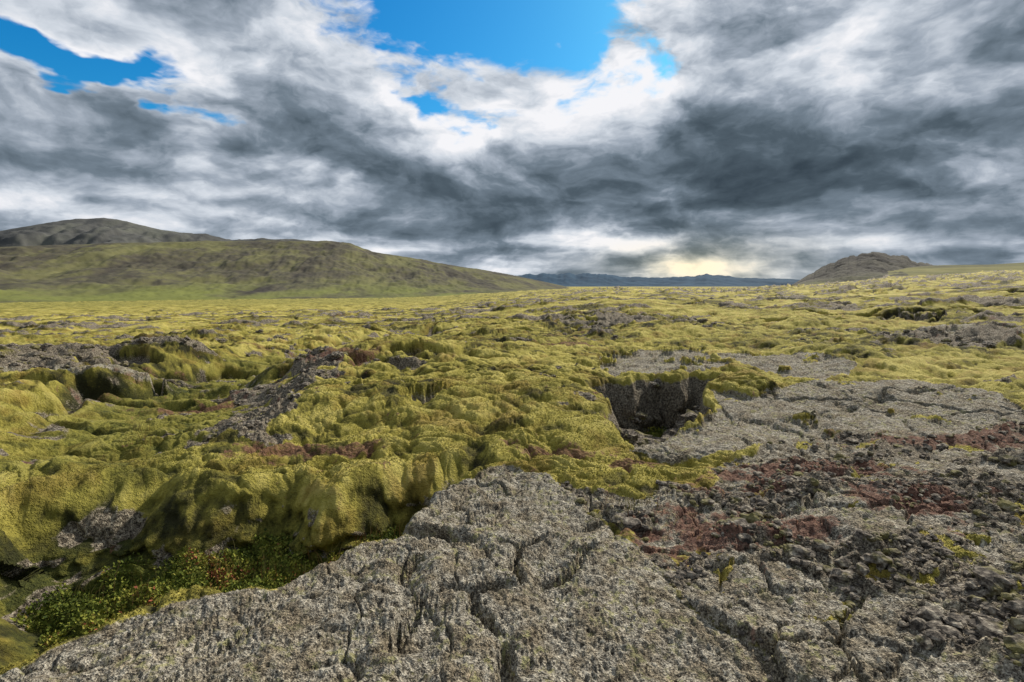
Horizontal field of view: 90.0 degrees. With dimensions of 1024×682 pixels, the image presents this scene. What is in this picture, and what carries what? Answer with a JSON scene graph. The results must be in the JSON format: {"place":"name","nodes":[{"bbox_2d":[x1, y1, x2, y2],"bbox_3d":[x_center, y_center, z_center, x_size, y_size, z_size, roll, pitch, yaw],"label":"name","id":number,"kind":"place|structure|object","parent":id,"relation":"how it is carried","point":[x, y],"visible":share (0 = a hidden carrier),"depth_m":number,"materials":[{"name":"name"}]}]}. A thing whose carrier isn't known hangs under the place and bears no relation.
{"place":"outdoors","nodes":[
{"label":"outdoors","id":0,"kind":"place"},
{"bbox_2d":[0,218,309,246],"bbox_3d":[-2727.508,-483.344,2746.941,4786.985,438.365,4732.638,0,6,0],"label":"mountain","id":1,"kind":"structure","parent":0,"point":[86,231],"depth_m":2752.27,"materials":[{"name":"grey stone"}]},
{"bbox_2d":[0,240,567,302],"bbox_3d":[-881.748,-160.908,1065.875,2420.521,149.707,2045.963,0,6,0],"label":"hillside","id":2,"kind":"structure","parent":0,"point":[214,270],"depth_m":878.42,"materials":[{"name":"green plant"}]},
{"bbox_2d":[0,270,1023,681],"bbox_3d":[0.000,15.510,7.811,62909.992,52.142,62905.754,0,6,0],"label":"ground","id":3,"kind":"structure","parent":0,"point":[510,568],"depth_m":4.52,"materials":[{"name":"green plant"}]},
{"bbox_2d":[9,525,402,647],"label":"plants","id":4,"kind":"object","parent":3,"relation":"on","point":[56,635],"visible":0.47,"depth_m":3.80,"materials":[{"name":"green plant"}]},
{"bbox_2d":[60,421,660,611],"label":"grass tufts","id":5,"kind":"object","parent":3,"relation":"on","point":[634,503],"visible":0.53,"depth_m":3.91,"materials":[{"name":"green plant"}]},
{"bbox_2d":[0,318,1008,560],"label":"lava rubble","id":6,"kind":"object","parent":3,"relation":"on","point":[639,417],"visible":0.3,"depth_m":11.02,"materials":[{"name":"grey stone"}]},
{"bbox_2d":[0,369,1023,674],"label":"moss tufts","id":7,"kind":"object","parent":3,"relation":"on","point":[164,597],"visible":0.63,"depth_m":5.15,"materials":[{"name":"green plant"}]},
{"bbox_2d":[625,426,665,443],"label":"plants","id":8,"kind":"object","parent":3,"relation":"on","point":[658,430],"visible":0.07,"depth_m":8.62,"materials":[{"name":"green plant"}]},
{"bbox_2d":[619,409,698,446],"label":"rubble blocks","id":9,"kind":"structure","parent":3,"relation":"on","point":[636,438],"depth_m":8.15,"materials":[{"name":"grey stone"}]},
{"bbox_2d":[0,0,1023,279],"label":"sky","id":10,"kind":"structure","parent":0,"point":[780,139],"materials":[{"name":"grey"}]},
{"bbox_2d":[515,273,798,286],"bbox_3d":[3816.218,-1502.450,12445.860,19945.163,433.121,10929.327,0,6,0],"label":"distant mountains","id":11,"kind":"structure","parent":0,"point":[594,280],"depth_m":12577.91,"materials":[{"name":"grey stone"}]},
{"bbox_2d":[560,395,1023,681],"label":"gravel","id":12,"kind":"structure","parent":0,"point":[927,622],"depth_m":3.02,"materials":[{"name":"grey gravel"}]},
{"bbox_2d":[792,252,935,284],"bbox_3d":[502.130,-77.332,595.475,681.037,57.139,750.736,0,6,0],"label":"rocky hill","id":13,"kind":"structure","parent":0,"point":[867,266],"depth_m":496.12,"materials":[{"name":"grey stone"}]},
{"bbox_2d":[887,262,1023,275],"bbox_3d":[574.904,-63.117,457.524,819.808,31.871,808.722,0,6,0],"label":"grassy ridge","id":14,"kind":"structure","parent":0,"point":[939,269],"depth_m":411.73,"materials":[{"name":"green plant"}]}
]}

